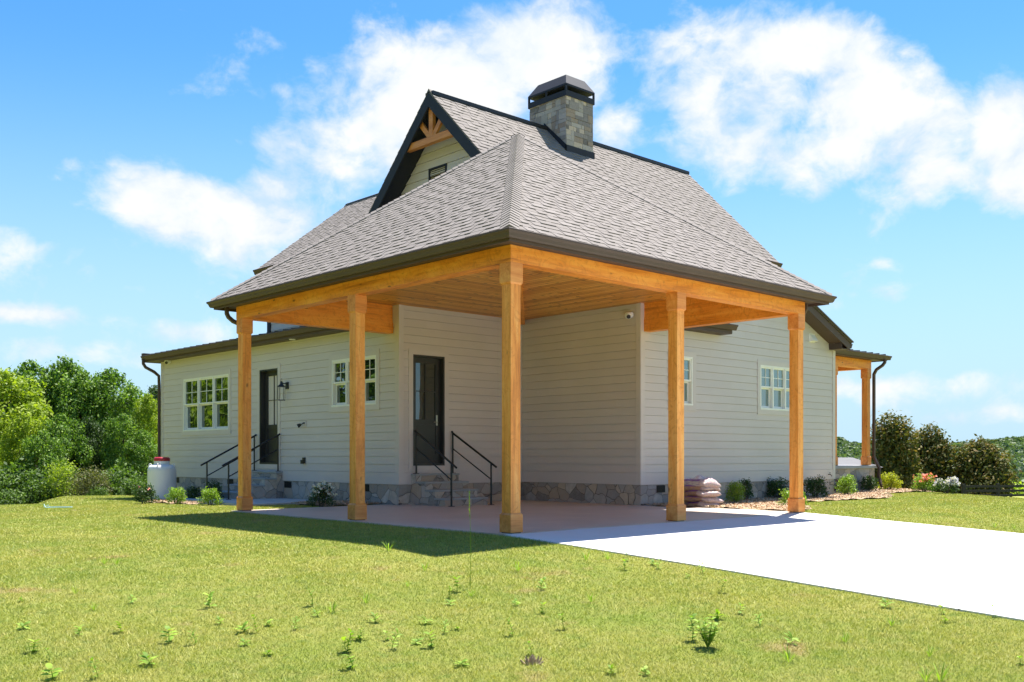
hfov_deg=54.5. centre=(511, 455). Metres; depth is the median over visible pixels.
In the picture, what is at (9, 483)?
undergrowth shrub
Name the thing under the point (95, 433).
dark tree
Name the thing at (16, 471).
undergrowth shrub
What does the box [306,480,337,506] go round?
white flowering bush
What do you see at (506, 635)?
ground
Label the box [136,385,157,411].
dark tree
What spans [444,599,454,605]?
weed plant
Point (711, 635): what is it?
weed
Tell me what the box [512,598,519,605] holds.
weed plant
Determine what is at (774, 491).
dark shrub
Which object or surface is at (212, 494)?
boxwood shrub
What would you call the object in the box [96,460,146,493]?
undergrowth shrub
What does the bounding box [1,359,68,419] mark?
broadleaf tree
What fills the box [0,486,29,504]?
undergrowth shrub
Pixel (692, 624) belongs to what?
weed plant
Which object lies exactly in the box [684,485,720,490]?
soil bag
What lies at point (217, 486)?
dark shrub
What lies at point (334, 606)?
grass tuft
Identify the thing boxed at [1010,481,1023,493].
meadow scrub
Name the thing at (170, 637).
weed plant
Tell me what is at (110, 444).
broadleaf tree
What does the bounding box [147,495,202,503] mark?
mulch bed
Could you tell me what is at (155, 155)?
sky
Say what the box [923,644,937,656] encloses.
grass tuft
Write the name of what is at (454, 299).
house
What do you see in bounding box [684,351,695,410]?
window
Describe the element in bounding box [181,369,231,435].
window
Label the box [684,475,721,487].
soil bag
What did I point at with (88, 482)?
olive shrub
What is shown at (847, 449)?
woods
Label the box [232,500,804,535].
patio
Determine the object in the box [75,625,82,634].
weed plant
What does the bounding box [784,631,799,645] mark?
weed plant
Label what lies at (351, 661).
weed plant
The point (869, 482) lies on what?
dark shrub
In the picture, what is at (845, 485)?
leafy shrub
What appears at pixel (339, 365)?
window
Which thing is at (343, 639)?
weed plant
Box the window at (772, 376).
[757,359,788,415]
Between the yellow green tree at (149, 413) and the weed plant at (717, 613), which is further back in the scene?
the yellow green tree at (149, 413)
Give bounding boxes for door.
[257,363,280,468]
[408,349,448,470]
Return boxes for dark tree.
[64,415,110,475]
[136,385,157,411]
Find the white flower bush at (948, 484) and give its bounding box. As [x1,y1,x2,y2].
[930,476,960,492]
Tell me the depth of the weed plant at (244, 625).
7.68 m
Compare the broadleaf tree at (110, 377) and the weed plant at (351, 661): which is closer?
the weed plant at (351, 661)
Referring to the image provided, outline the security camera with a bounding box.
[625,311,633,318]
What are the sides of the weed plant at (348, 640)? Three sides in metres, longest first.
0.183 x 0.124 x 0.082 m
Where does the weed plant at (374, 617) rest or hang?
on the ground at (506, 635)
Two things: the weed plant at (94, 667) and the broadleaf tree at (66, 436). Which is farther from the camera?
the broadleaf tree at (66, 436)
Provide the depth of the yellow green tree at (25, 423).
40.73 m
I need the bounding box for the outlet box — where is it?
[300,457,305,463]
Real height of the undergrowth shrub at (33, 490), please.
1.483 m
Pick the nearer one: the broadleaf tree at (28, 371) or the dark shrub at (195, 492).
the dark shrub at (195, 492)
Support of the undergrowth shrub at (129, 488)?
on the ground at (506, 635)
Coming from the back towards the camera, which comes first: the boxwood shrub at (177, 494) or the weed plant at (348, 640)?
the boxwood shrub at (177, 494)
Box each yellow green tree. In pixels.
[0,367,72,468]
[0,410,52,472]
[126,390,157,471]
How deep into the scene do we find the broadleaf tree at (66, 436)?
41.83 m
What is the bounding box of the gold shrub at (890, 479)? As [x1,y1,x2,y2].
[878,471,902,489]
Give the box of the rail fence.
[961,484,1023,495]
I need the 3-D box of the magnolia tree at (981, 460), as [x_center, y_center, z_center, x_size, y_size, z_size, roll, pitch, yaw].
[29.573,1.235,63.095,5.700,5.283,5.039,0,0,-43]
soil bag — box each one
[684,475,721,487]
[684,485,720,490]
[684,490,721,496]
[684,496,723,503]
[686,501,718,507]
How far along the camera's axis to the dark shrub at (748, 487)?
23.94 m
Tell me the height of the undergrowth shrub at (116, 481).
1.960 m
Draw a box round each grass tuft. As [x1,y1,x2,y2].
[324,600,339,611]
[359,592,372,602]
[513,562,524,570]
[780,644,797,661]
[886,614,897,625]
[919,666,933,680]
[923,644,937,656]
[930,662,952,681]
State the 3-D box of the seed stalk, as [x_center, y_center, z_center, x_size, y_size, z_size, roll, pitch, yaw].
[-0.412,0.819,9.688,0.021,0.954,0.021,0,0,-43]
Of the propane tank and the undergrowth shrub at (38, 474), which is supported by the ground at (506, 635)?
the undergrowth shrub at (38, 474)
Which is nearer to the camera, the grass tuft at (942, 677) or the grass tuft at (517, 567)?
the grass tuft at (942, 677)
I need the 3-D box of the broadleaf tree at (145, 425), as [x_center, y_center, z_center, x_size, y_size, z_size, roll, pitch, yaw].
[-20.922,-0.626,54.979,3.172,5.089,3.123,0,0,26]
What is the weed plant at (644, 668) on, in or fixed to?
on the ground at (506, 635)
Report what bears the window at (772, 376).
in the house
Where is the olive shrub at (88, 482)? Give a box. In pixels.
[60,463,114,495]
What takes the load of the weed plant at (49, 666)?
on the ground at (506, 635)
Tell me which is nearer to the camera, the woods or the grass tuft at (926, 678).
the grass tuft at (926, 678)
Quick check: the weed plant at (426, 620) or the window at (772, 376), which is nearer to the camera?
the weed plant at (426, 620)
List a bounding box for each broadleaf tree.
[0,392,18,461]
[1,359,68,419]
[10,429,79,480]
[28,355,96,447]
[36,413,96,477]
[51,369,121,470]
[67,367,155,465]
[94,413,147,474]
[113,428,157,480]
[119,400,157,458]
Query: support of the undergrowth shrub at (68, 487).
on the ground at (506, 635)
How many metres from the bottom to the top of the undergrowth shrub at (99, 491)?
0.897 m
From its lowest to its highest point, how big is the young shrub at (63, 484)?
2.134 m
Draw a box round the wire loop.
[44,504,71,507]
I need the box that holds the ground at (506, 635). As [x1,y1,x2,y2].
[0,491,1023,681]
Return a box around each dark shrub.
[185,486,202,498]
[204,479,223,498]
[739,478,753,499]
[764,476,788,497]
[803,474,829,496]
[858,475,878,490]
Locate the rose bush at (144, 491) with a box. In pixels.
[131,482,163,503]
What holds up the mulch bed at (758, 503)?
on the ground at (506, 635)
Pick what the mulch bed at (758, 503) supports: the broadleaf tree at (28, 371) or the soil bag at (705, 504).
the soil bag at (705, 504)
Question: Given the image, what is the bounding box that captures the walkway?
[170,498,321,505]
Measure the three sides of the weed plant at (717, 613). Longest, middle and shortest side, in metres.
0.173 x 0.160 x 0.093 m
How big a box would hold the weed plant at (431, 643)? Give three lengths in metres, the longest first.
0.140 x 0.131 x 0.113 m
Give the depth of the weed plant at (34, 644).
6.97 m
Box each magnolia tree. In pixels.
[870,409,930,490]
[910,421,962,492]
[936,434,1021,496]
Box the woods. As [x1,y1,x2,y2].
[837,436,1023,493]
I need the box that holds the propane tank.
[147,457,176,498]
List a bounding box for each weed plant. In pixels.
[16,621,30,628]
[29,639,39,651]
[41,663,62,680]
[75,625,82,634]
[89,657,101,676]
[138,652,156,663]
[161,625,176,642]
[202,591,216,605]
[234,620,250,632]
[238,638,249,644]
[252,614,258,631]
[312,609,320,616]
[340,637,352,652]
[342,654,357,667]
[343,628,353,650]
[369,612,381,622]
[388,628,401,647]
[410,638,422,644]
[419,615,432,623]
[423,630,435,647]
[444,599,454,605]
[453,576,460,591]
[454,659,468,665]
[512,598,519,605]
[536,577,546,588]
[558,613,567,628]
[639,665,649,674]
[687,613,697,640]
[709,609,722,619]
[753,614,763,625]
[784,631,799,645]
[878,598,894,607]
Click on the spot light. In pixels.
(304, 423)
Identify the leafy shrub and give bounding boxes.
[775,488,808,506]
[834,474,857,493]
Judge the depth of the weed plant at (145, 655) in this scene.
6.67 m
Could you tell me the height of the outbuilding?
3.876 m
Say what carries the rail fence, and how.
on the ground at (506, 635)
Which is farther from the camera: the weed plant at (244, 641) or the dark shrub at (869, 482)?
the dark shrub at (869, 482)
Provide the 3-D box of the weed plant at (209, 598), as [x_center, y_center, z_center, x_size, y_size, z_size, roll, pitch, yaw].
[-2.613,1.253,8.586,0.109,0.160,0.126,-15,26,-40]
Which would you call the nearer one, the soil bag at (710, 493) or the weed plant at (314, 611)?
the weed plant at (314, 611)
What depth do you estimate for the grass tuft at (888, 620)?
8.27 m
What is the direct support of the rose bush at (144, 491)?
on the ground at (506, 635)
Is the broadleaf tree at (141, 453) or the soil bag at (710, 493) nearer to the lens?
the soil bag at (710, 493)
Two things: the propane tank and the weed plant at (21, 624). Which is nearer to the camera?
the weed plant at (21, 624)
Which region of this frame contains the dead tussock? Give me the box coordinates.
[520,654,543,665]
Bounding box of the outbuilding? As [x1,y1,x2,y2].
[838,458,880,466]
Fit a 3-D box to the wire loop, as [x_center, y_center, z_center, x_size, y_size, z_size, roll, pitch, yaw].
[-10.072,1.115,22.056,0.663,0.085,0.115,0,0,0]
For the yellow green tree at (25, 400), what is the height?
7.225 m
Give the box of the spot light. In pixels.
[297,421,306,427]
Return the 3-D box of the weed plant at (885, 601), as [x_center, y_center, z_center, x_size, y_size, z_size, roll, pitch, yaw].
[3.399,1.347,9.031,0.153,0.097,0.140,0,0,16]
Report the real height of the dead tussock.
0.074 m
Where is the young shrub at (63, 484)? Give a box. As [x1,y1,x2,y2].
[41,458,78,499]
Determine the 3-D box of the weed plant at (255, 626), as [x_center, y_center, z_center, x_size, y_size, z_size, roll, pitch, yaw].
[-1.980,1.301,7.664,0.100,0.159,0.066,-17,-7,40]
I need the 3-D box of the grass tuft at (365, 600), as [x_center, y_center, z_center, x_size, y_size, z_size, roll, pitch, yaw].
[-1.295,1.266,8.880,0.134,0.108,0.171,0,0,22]
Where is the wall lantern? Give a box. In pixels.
[277,378,288,400]
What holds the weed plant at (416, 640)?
on the ground at (506, 635)
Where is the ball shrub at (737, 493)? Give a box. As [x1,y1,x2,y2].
[724,480,745,502]
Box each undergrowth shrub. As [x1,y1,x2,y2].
[0,455,51,499]
[0,468,27,498]
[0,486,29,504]
[18,475,61,504]
[19,460,85,499]
[54,476,84,495]
[85,469,132,495]
[87,486,108,495]
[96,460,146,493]
[117,476,146,495]
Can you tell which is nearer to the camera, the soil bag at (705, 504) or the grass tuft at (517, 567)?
the grass tuft at (517, 567)
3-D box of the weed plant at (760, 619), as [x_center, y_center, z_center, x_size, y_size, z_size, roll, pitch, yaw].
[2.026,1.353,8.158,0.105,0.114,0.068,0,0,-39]
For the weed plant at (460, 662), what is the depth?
6.77 m
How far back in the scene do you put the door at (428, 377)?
22.81 m
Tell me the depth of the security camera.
21.92 m
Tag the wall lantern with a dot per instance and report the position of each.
(286, 386)
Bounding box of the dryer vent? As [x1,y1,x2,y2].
[809,333,817,342]
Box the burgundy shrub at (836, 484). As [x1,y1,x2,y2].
[834,477,843,490]
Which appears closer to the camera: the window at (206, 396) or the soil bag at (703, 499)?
the soil bag at (703, 499)
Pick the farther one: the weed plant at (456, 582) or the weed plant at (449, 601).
the weed plant at (456, 582)
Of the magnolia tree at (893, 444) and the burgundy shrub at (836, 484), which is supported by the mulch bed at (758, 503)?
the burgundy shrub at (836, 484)
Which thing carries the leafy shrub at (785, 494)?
on the mulch bed at (758, 503)
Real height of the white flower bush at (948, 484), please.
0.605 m
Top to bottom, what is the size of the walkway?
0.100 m
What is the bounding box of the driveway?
[505,513,1023,621]
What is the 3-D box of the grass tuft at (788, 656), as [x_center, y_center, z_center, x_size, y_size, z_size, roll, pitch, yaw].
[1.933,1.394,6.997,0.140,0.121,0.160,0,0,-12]
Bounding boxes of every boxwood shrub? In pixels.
[163,487,187,503]
[197,486,222,504]
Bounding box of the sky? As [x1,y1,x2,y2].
[0,0,1023,443]
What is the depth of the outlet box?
24.96 m
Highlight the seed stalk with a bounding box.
[469,491,470,582]
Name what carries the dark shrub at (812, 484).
on the mulch bed at (758, 503)
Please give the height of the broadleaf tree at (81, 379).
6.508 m
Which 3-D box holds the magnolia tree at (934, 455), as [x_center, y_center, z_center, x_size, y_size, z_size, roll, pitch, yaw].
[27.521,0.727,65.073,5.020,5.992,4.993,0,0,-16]
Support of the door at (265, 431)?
in the house
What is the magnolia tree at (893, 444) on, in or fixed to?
on the ground at (506, 635)
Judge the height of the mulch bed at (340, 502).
0.113 m
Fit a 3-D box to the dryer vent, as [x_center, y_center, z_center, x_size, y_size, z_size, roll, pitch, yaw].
[8.094,-3.155,26.663,0.280,0.230,0.132,0,0,-43]
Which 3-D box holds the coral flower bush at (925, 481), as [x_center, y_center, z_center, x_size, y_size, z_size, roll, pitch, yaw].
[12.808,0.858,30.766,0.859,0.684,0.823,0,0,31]
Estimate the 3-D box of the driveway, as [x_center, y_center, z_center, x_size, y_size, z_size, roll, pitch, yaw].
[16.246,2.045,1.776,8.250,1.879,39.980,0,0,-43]
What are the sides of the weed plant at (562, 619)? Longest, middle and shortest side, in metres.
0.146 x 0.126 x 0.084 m
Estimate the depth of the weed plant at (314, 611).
8.29 m
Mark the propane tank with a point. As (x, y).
(162, 475)
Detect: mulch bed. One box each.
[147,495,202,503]
[291,500,382,505]
[643,487,933,510]
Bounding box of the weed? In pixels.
[694,606,720,647]
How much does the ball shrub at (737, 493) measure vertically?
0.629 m
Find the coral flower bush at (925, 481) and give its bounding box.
[910,472,936,491]
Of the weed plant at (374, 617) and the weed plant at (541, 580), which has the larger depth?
the weed plant at (541, 580)
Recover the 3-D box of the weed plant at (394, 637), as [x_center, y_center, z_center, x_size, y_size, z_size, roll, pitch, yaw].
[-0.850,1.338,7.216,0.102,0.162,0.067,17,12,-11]
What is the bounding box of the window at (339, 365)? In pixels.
[329,349,380,412]
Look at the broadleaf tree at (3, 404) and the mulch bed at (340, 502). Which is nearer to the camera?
the mulch bed at (340, 502)
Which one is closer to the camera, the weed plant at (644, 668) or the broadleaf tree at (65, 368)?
the weed plant at (644, 668)
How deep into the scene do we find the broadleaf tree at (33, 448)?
39.74 m
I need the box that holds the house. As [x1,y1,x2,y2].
[140,75,891,533]
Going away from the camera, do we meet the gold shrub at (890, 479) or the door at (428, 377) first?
the door at (428, 377)

